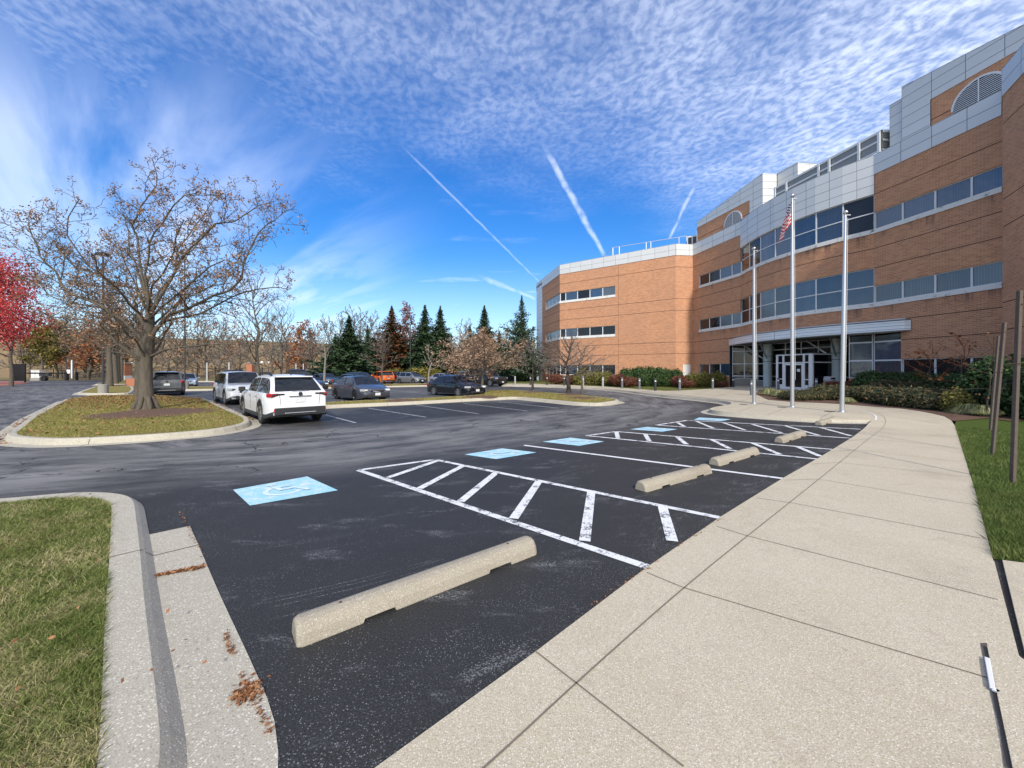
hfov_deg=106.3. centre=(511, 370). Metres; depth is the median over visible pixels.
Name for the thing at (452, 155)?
sky
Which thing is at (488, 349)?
bare tree
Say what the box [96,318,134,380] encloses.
bare tree
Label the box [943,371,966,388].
shrub
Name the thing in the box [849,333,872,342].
window
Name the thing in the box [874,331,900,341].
window
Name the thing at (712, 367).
window
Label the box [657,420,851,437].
aisle marking
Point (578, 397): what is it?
mulch
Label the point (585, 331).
window
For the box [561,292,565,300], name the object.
window
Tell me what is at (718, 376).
shrub
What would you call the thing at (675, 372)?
shrub
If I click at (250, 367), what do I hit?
brick pier
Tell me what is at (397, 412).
bay line
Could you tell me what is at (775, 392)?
ornamental grass
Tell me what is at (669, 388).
lawn
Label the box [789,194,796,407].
flagpole
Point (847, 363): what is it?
window
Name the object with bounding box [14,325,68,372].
tree
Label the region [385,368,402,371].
shrub
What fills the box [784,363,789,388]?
door
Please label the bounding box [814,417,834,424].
wheel stop
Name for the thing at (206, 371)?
marker post
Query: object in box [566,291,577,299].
window
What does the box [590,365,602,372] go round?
window
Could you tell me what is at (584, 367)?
window
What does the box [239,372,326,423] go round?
parked car
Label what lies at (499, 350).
evergreen tree
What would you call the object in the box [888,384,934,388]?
shrub
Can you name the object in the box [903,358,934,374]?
window
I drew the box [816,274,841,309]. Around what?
window
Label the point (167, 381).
parked car
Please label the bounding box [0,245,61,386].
tree
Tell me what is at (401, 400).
mulch
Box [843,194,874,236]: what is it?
window
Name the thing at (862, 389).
shrub
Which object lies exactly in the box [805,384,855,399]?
shrub
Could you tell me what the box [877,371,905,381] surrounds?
shrub
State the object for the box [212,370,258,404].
parked car
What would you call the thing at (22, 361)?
bare tree
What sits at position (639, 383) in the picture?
bollard light
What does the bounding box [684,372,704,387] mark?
shrub
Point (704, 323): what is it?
window
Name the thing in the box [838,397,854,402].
ornamental grass
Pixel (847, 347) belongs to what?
window
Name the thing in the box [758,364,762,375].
window
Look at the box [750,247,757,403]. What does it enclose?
flagpole
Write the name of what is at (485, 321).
evergreen tree
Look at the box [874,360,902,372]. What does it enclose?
window
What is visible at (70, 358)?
bare tree
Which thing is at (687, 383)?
shrub
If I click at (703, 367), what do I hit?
window
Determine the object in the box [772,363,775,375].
window
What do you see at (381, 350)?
bare tree
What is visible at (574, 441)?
accessible bay marking
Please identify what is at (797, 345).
window
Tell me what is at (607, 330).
window
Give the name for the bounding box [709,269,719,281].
window
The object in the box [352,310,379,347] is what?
bare tree
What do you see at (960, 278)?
window
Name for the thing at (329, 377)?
parked car
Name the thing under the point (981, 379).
shrub
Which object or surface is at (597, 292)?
window
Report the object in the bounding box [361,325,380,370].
evergreen tree
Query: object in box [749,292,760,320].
window
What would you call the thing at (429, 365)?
bare tree
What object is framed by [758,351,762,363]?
window
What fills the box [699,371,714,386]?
shrub
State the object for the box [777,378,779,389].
bollard light
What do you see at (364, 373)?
parked car
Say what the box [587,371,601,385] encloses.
shrub
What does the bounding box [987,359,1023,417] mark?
shrub
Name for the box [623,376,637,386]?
shrub
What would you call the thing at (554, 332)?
window
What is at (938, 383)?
shrub
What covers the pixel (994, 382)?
tree stake
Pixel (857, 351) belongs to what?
window
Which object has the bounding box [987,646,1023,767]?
pavement
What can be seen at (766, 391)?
ornamental grass
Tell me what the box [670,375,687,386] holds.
shrub
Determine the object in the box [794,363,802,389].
door
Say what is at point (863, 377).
shrub
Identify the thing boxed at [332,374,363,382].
parked car
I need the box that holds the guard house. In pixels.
[123,362,132,379]
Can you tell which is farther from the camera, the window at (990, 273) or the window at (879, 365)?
the window at (879, 365)
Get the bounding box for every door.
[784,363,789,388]
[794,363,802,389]
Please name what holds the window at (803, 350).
in the office building
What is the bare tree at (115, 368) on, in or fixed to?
on the lawn
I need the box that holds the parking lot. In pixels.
[0,379,1023,767]
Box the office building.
[536,24,1023,389]
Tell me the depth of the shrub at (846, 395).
20.04 m
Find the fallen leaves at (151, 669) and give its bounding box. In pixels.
[11,606,236,738]
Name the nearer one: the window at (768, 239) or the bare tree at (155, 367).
the window at (768, 239)
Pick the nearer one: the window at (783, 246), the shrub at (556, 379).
the window at (783, 246)
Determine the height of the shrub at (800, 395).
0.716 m
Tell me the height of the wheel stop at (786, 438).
0.155 m
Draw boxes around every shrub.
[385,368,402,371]
[405,366,438,381]
[544,373,563,384]
[565,376,574,384]
[572,368,591,384]
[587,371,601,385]
[598,371,613,385]
[608,374,626,386]
[618,367,635,385]
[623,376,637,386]
[633,365,656,386]
[650,366,669,386]
[664,366,682,386]
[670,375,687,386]
[681,379,696,387]
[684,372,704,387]
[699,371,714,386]
[710,371,727,386]
[716,381,728,387]
[776,390,812,400]
[796,388,832,400]
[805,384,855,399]
[819,380,839,385]
[827,391,862,401]
[845,384,895,402]
[848,370,890,385]
[852,385,912,402]
[862,377,932,387]
[863,391,889,404]
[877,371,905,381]
[878,385,943,409]
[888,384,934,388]
[893,371,941,381]
[902,393,945,410]
[915,372,954,388]
[925,370,958,386]
[930,387,990,403]
[937,386,979,412]
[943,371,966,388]
[953,354,1023,410]
[957,350,1023,388]
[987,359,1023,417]
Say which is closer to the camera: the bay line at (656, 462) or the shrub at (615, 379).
the bay line at (656, 462)
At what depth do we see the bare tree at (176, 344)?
76.19 m
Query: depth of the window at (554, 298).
55.61 m
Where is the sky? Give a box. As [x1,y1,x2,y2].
[0,0,1023,352]
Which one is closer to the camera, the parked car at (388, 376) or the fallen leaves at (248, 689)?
the fallen leaves at (248, 689)
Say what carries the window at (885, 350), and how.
in the office building
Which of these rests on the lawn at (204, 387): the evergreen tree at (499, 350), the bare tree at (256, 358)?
the bare tree at (256, 358)
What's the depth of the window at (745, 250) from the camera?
36.91 m
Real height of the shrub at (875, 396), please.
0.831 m
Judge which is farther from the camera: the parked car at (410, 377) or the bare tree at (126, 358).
the bare tree at (126, 358)
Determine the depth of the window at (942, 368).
22.15 m
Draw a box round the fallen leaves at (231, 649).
[179,512,723,734]
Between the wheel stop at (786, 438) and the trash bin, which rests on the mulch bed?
the trash bin
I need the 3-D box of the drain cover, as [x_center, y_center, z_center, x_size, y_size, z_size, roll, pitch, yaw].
[2.715,1.722,2.180,0.040,0.014,0.354,0,0,45]
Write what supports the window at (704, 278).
in the office building
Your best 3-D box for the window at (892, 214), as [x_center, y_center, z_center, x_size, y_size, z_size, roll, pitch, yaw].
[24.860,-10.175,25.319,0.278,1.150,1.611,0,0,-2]
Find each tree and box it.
[0,143,307,409]
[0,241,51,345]
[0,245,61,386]
[0,318,46,368]
[1,327,51,377]
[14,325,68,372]
[19,314,95,378]
[25,318,84,377]
[48,318,134,379]
[52,310,106,377]
[58,338,96,376]
[67,281,135,385]
[87,271,178,395]
[91,298,135,383]
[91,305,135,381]
[95,319,154,373]
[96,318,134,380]
[129,341,173,369]
[153,329,192,370]
[154,316,201,370]
[173,331,216,376]
[179,318,234,378]
[195,329,241,372]
[203,314,249,370]
[212,273,290,373]
[215,333,263,369]
[240,316,289,373]
[259,321,303,373]
[261,303,312,373]
[271,319,327,373]
[290,323,329,371]
[299,316,378,376]
[303,315,343,361]
[314,334,337,371]
[315,311,349,349]
[316,337,335,381]
[320,304,378,345]
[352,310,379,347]
[359,330,398,384]
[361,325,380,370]
[363,322,384,351]
[364,305,413,370]
[398,301,418,347]
[400,305,445,371]
[406,306,463,374]
[423,326,537,384]
[425,345,439,380]
[433,331,528,382]
[452,318,473,349]
[458,326,472,356]
[460,305,504,375]
[486,295,548,380]
[496,322,513,342]
[496,331,504,351]
[504,335,575,389]
[525,329,613,392]
[552,337,614,394]
[900,343,962,386]
[913,332,976,386]
[945,332,1022,416]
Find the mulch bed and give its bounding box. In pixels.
[756,390,1023,420]
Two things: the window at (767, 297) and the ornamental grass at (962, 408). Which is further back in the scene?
the window at (767, 297)
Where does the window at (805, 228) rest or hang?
in the office building
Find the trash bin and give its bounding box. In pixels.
[823,376,835,382]
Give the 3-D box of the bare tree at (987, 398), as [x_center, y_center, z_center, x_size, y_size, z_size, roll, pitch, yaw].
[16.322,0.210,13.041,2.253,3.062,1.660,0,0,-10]
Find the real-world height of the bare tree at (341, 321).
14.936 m
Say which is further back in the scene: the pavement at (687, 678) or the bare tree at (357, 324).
the bare tree at (357, 324)
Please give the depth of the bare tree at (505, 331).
83.42 m
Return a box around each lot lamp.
[96,252,110,392]
[180,252,190,388]
[307,333,311,369]
[405,323,415,367]
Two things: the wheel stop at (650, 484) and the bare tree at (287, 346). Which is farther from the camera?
the bare tree at (287, 346)
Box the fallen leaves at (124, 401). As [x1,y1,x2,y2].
[55,394,219,409]
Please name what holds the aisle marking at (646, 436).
on the parking lot
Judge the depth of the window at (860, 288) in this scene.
26.82 m
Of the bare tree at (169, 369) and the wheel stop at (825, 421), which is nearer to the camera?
the wheel stop at (825, 421)
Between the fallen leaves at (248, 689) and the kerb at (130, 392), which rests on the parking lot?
the kerb at (130, 392)
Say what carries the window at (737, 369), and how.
in the office building
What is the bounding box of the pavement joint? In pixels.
[482,389,997,767]
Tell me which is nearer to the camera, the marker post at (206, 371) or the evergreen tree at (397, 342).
the marker post at (206, 371)
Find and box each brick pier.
[125,378,133,386]
[246,362,255,372]
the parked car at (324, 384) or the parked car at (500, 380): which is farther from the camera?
the parked car at (500, 380)
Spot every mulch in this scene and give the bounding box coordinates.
[81,408,219,419]
[385,399,418,401]
[465,395,497,397]
[564,396,596,398]
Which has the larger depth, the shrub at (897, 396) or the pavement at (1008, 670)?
the shrub at (897, 396)
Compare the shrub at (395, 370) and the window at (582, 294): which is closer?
the window at (582, 294)
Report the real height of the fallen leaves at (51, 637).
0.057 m
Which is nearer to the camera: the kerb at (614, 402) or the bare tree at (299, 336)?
the kerb at (614, 402)
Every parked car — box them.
[153,370,188,394]
[182,373,199,385]
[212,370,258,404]
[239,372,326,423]
[288,369,305,373]
[297,374,328,388]
[315,373,338,384]
[331,375,389,400]
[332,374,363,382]
[346,372,377,380]
[371,371,394,383]
[396,371,425,383]
[427,373,451,381]
[427,375,485,395]
[466,369,507,386]
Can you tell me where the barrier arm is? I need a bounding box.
[26,372,63,380]
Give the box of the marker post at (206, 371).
[206,363,207,380]
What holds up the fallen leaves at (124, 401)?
on the lawn at (148, 425)
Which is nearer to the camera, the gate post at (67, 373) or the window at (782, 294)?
the window at (782, 294)
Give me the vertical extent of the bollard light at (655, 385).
0.980 m
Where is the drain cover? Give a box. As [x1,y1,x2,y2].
[984,657,998,692]
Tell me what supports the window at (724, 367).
in the office building
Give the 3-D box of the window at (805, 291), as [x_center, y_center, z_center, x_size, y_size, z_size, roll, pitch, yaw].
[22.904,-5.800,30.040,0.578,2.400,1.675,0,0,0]
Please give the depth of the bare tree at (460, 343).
35.41 m
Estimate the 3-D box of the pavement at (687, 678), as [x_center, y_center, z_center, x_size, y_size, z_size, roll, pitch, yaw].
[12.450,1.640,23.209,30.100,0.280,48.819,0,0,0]
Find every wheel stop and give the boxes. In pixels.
[292,536,536,647]
[635,464,711,491]
[709,447,759,465]
[774,430,806,442]
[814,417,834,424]
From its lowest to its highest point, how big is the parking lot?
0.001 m
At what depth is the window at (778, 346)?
35.83 m
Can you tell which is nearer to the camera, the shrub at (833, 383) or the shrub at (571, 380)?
the shrub at (833, 383)
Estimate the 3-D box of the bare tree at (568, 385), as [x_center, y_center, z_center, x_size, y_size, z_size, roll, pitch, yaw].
[3.823,-0.750,28.708,5.825,4.792,7.106,0,0,40]
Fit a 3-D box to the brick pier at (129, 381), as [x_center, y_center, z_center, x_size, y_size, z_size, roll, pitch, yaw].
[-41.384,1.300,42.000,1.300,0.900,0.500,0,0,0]
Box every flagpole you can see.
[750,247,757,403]
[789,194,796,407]
[836,210,850,412]
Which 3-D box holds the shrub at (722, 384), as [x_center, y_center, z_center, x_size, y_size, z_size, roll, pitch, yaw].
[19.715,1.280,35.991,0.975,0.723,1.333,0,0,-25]
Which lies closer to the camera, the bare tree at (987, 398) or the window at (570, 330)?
the bare tree at (987, 398)
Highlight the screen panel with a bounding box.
[13,364,25,381]
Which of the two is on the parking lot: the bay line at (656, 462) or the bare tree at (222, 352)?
the bay line at (656, 462)
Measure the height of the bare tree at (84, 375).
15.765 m
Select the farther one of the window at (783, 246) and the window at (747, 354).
the window at (747, 354)
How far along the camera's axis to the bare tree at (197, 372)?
91.84 m
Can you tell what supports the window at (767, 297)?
in the office building
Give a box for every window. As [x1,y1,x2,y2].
[553,295,556,304]
[553,330,556,338]
[557,293,560,301]
[557,329,560,337]
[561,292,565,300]
[561,329,565,336]
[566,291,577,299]
[566,328,577,336]
[566,365,577,374]
[578,289,589,298]
[578,327,589,335]
[578,365,589,369]
[590,287,602,297]
[590,326,602,335]
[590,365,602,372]
[603,286,614,295]
[603,325,614,334]
[603,365,614,373]
[700,273,708,284]
[700,318,708,329]
[700,364,708,373]
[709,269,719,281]
[709,316,719,327]
[709,364,719,373]
[720,265,731,278]
[720,314,731,326]
[720,363,728,375]
[732,261,741,274]
[732,312,741,324]
[732,345,743,350]
[732,351,743,363]
[732,364,743,375]
[742,243,748,270]
[742,296,748,322]
[744,345,757,350]
[744,351,757,363]
[744,364,757,375]
[749,236,760,267]
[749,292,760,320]
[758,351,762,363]
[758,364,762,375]
[761,229,774,261]
[761,288,774,318]
[772,343,784,349]
[772,349,784,362]
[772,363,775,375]
[775,225,790,256]
[775,284,790,315]
[785,342,800,348]
[785,348,800,353]
[794,279,815,312]
[795,213,815,249]
[801,340,817,347]
[801,348,817,352]
[816,204,842,243]
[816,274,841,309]
[818,339,830,346]
[818,347,830,352]
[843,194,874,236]
[845,346,848,361]
[846,268,874,305]
[846,362,848,376]
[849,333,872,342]
[849,342,872,360]
[849,361,872,377]
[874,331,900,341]
[874,340,902,360]
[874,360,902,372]
[875,202,902,228]
[875,281,902,302]
[903,190,934,218]
[903,274,934,297]
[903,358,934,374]
[935,177,971,208]
[935,267,971,292]
[935,357,971,374]
[972,165,1002,195]
[972,261,1002,286]
[972,357,983,366]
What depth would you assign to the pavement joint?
2.45 m
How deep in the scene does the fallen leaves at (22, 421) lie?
12.28 m
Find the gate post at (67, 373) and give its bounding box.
[64,357,73,380]
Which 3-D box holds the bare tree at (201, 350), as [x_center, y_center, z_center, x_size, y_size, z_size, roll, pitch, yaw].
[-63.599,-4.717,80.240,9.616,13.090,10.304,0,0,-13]
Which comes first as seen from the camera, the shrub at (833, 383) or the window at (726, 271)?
the shrub at (833, 383)
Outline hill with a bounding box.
[0,335,332,377]
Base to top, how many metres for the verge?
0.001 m
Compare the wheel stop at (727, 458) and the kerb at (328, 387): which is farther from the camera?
the kerb at (328, 387)
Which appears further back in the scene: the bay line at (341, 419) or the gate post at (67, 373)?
the gate post at (67, 373)
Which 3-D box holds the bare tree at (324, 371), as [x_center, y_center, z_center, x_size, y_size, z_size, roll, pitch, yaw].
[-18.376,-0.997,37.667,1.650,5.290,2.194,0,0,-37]
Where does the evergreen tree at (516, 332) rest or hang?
on the lawn at (669, 388)
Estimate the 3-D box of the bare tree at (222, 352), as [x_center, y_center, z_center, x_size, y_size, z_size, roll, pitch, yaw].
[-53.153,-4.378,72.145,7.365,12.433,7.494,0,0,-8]
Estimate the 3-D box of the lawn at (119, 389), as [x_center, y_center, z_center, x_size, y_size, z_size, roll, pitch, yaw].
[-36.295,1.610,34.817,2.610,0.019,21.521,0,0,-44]
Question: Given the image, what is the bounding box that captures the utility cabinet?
[30,370,44,380]
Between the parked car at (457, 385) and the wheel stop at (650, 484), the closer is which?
the wheel stop at (650, 484)
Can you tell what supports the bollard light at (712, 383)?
on the pavement at (687, 678)
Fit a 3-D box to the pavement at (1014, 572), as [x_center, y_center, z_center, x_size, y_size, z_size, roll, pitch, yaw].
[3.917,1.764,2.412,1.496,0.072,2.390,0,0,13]
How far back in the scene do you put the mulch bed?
15.32 m
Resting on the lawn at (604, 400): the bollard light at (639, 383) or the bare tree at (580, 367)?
the bare tree at (580, 367)
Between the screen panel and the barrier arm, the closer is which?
the screen panel
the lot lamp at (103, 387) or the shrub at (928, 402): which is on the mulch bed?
the shrub at (928, 402)
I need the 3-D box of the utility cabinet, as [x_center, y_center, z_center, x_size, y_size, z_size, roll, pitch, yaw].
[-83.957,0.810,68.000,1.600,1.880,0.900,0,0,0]
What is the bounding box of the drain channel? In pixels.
[981,643,1011,767]
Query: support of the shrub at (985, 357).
on the mulch bed
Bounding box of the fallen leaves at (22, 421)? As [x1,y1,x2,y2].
[0,406,50,443]
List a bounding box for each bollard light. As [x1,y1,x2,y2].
[638,378,640,388]
[654,378,656,390]
[678,378,680,390]
[711,378,713,388]
[750,380,751,394]
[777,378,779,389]
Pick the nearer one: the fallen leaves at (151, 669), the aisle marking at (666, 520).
the fallen leaves at (151, 669)
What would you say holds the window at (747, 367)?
in the office building
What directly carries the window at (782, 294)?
in the office building
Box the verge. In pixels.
[0,378,214,379]
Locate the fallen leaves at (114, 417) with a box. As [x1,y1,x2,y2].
[25,395,236,434]
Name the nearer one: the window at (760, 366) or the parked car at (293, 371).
the window at (760, 366)
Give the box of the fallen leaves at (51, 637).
[12,500,102,767]
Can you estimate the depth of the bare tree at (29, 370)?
87.74 m
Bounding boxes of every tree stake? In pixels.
[989,336,999,429]
[990,322,1006,454]
[1009,291,1023,483]
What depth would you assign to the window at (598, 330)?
50.15 m
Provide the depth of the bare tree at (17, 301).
49.54 m
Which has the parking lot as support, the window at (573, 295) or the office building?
the office building
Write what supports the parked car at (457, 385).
on the parking lot
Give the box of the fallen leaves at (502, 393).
[333,389,611,403]
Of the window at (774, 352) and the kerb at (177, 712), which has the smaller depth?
the kerb at (177, 712)
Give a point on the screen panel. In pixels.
(19, 372)
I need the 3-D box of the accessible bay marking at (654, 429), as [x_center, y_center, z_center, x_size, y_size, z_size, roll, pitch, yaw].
[4.230,1.739,11.453,1.176,0.014,0.769,0,0,33]
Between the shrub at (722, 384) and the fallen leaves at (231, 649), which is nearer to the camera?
the fallen leaves at (231, 649)
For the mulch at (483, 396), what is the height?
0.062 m
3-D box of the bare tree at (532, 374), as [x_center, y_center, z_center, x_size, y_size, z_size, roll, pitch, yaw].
[2.105,-0.838,33.627,5.442,4.963,5.032,0,0,-38]
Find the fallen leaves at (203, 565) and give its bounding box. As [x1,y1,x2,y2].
[154,563,206,575]
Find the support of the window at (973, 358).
in the office building
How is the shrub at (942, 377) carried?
on the mulch bed
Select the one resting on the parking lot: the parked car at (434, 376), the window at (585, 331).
the parked car at (434, 376)
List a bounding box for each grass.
[758,388,773,394]
[770,390,783,395]
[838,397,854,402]
[945,403,979,414]
[961,405,1004,415]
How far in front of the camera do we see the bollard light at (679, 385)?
30.69 m
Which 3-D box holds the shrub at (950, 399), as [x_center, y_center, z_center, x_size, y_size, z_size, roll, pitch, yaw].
[17.170,1.142,14.832,1.054,1.083,1.489,0,0,33]
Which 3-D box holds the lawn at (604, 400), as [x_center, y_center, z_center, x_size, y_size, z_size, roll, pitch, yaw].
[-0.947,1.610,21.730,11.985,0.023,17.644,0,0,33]
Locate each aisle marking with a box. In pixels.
[356,459,720,568]
[586,431,831,458]
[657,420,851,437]
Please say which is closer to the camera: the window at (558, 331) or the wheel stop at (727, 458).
the wheel stop at (727, 458)
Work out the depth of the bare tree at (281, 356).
51.84 m
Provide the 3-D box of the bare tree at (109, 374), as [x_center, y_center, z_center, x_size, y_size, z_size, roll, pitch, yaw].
[-41.713,-3.969,40.443,5.581,11.392,5.171,0,0,-23]
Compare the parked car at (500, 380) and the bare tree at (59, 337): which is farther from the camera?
the bare tree at (59, 337)
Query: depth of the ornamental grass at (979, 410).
13.51 m
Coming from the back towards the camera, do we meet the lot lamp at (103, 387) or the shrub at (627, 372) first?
the shrub at (627, 372)
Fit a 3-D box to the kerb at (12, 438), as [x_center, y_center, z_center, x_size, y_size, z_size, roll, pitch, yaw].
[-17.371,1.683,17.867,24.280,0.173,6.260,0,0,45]
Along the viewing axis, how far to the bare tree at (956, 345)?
18.45 m
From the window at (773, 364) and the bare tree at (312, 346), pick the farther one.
the bare tree at (312, 346)
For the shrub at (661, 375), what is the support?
on the lawn at (669, 388)
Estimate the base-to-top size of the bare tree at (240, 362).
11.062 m
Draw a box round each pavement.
[375,384,1019,767]
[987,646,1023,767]
[1002,560,1023,648]
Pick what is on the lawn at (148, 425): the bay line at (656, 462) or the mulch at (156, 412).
the mulch at (156, 412)
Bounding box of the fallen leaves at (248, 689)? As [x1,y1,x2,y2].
[228,672,270,706]
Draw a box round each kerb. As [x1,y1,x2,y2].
[0,395,260,447]
[0,489,277,767]
[72,386,133,395]
[185,383,487,390]
[326,390,624,408]
[502,385,870,423]
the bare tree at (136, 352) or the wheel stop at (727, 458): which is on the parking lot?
the wheel stop at (727, 458)
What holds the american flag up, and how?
attached to the flagpole at (792, 404)
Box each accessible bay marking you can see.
[234,477,335,504]
[465,448,535,458]
[544,438,603,445]
[634,427,675,431]
[694,417,728,420]
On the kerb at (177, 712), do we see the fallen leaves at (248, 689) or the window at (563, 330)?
the fallen leaves at (248, 689)
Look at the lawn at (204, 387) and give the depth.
39.18 m
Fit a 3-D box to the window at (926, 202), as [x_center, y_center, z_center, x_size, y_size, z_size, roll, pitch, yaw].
[25.108,-10.175,23.693,0.287,1.150,1.672,0,0,-2]
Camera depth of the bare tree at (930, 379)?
18.96 m
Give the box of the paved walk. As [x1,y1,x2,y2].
[0,381,28,385]
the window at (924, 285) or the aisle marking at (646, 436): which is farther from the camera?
the window at (924, 285)
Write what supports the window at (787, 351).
in the office building
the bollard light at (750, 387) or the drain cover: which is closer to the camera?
the drain cover
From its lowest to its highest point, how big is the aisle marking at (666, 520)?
0.004 m
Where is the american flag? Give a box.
[779,201,791,240]
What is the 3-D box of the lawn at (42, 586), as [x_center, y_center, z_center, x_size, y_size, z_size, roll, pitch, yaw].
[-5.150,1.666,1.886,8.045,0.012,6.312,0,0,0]
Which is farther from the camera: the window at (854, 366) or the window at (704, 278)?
the window at (704, 278)
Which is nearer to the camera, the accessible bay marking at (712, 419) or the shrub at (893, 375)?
the accessible bay marking at (712, 419)
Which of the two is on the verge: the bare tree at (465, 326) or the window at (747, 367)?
the bare tree at (465, 326)
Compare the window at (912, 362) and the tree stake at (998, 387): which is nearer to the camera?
the tree stake at (998, 387)
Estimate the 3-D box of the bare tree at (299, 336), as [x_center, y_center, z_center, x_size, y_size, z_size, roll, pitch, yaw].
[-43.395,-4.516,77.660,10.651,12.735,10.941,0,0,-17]
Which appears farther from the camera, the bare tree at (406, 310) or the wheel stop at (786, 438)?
the bare tree at (406, 310)
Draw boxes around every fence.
[32,367,310,377]
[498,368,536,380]
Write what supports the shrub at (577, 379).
on the lawn at (669, 388)
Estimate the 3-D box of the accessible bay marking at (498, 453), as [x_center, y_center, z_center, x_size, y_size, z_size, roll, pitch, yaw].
[-0.234,1.739,8.103,1.302,0.014,0.805,0,0,-39]
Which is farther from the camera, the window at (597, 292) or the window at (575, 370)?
the window at (575, 370)
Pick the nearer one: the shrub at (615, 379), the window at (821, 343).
the window at (821, 343)
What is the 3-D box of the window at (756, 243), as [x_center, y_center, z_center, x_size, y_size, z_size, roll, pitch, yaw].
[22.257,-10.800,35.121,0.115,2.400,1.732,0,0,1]
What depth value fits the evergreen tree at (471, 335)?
69.81 m
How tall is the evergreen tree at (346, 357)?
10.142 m
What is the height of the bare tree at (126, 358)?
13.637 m
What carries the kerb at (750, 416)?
on the parking lot
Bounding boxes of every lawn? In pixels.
[0,498,111,767]
[18,395,243,437]
[82,386,130,392]
[189,383,487,388]
[330,390,614,404]
[507,381,720,390]
[955,418,1023,561]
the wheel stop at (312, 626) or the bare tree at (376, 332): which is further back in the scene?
the bare tree at (376, 332)
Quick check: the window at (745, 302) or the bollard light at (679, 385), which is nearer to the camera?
the bollard light at (679, 385)
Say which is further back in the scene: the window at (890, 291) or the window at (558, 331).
the window at (558, 331)
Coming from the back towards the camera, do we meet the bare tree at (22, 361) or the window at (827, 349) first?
the bare tree at (22, 361)
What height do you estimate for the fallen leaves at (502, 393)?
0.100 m
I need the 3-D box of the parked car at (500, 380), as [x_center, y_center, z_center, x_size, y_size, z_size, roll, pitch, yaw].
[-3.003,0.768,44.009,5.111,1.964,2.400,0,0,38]
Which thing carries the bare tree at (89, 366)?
on the verge
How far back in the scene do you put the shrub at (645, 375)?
39.17 m
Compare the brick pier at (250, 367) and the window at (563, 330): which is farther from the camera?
the brick pier at (250, 367)
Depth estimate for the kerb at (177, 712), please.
2.23 m
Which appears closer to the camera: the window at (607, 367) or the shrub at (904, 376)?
the shrub at (904, 376)
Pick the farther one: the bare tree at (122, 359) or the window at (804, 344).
the bare tree at (122, 359)
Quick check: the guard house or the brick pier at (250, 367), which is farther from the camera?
the guard house
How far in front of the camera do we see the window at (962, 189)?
22.05 m
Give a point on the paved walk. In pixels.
(2, 383)
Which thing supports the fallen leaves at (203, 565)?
on the kerb at (177, 712)
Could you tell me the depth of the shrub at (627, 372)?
40.03 m
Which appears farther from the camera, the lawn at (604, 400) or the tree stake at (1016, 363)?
the lawn at (604, 400)
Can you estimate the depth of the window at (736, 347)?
38.75 m
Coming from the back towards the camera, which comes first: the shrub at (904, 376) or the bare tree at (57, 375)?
the bare tree at (57, 375)
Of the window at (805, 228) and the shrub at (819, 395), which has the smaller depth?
the shrub at (819, 395)
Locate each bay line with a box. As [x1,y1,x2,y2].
[326,415,356,422]
[369,408,423,416]
[523,445,781,478]
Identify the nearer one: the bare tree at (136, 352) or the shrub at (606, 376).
the bare tree at (136, 352)
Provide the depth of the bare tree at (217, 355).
87.84 m
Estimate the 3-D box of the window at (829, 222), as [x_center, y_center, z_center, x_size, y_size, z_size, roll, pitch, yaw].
[23.504,-10.800,28.433,0.761,2.400,1.613,0,0,0]
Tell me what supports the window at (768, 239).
in the office building
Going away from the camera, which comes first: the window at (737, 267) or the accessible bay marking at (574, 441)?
the accessible bay marking at (574, 441)
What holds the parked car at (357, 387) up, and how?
on the parking lot
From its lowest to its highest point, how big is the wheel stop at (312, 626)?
0.144 m
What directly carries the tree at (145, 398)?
on the lawn at (148, 425)
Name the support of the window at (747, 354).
in the office building
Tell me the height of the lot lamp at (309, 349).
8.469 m
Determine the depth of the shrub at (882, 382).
20.94 m
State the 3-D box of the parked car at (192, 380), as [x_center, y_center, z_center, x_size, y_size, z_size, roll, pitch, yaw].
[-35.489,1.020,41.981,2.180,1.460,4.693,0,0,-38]

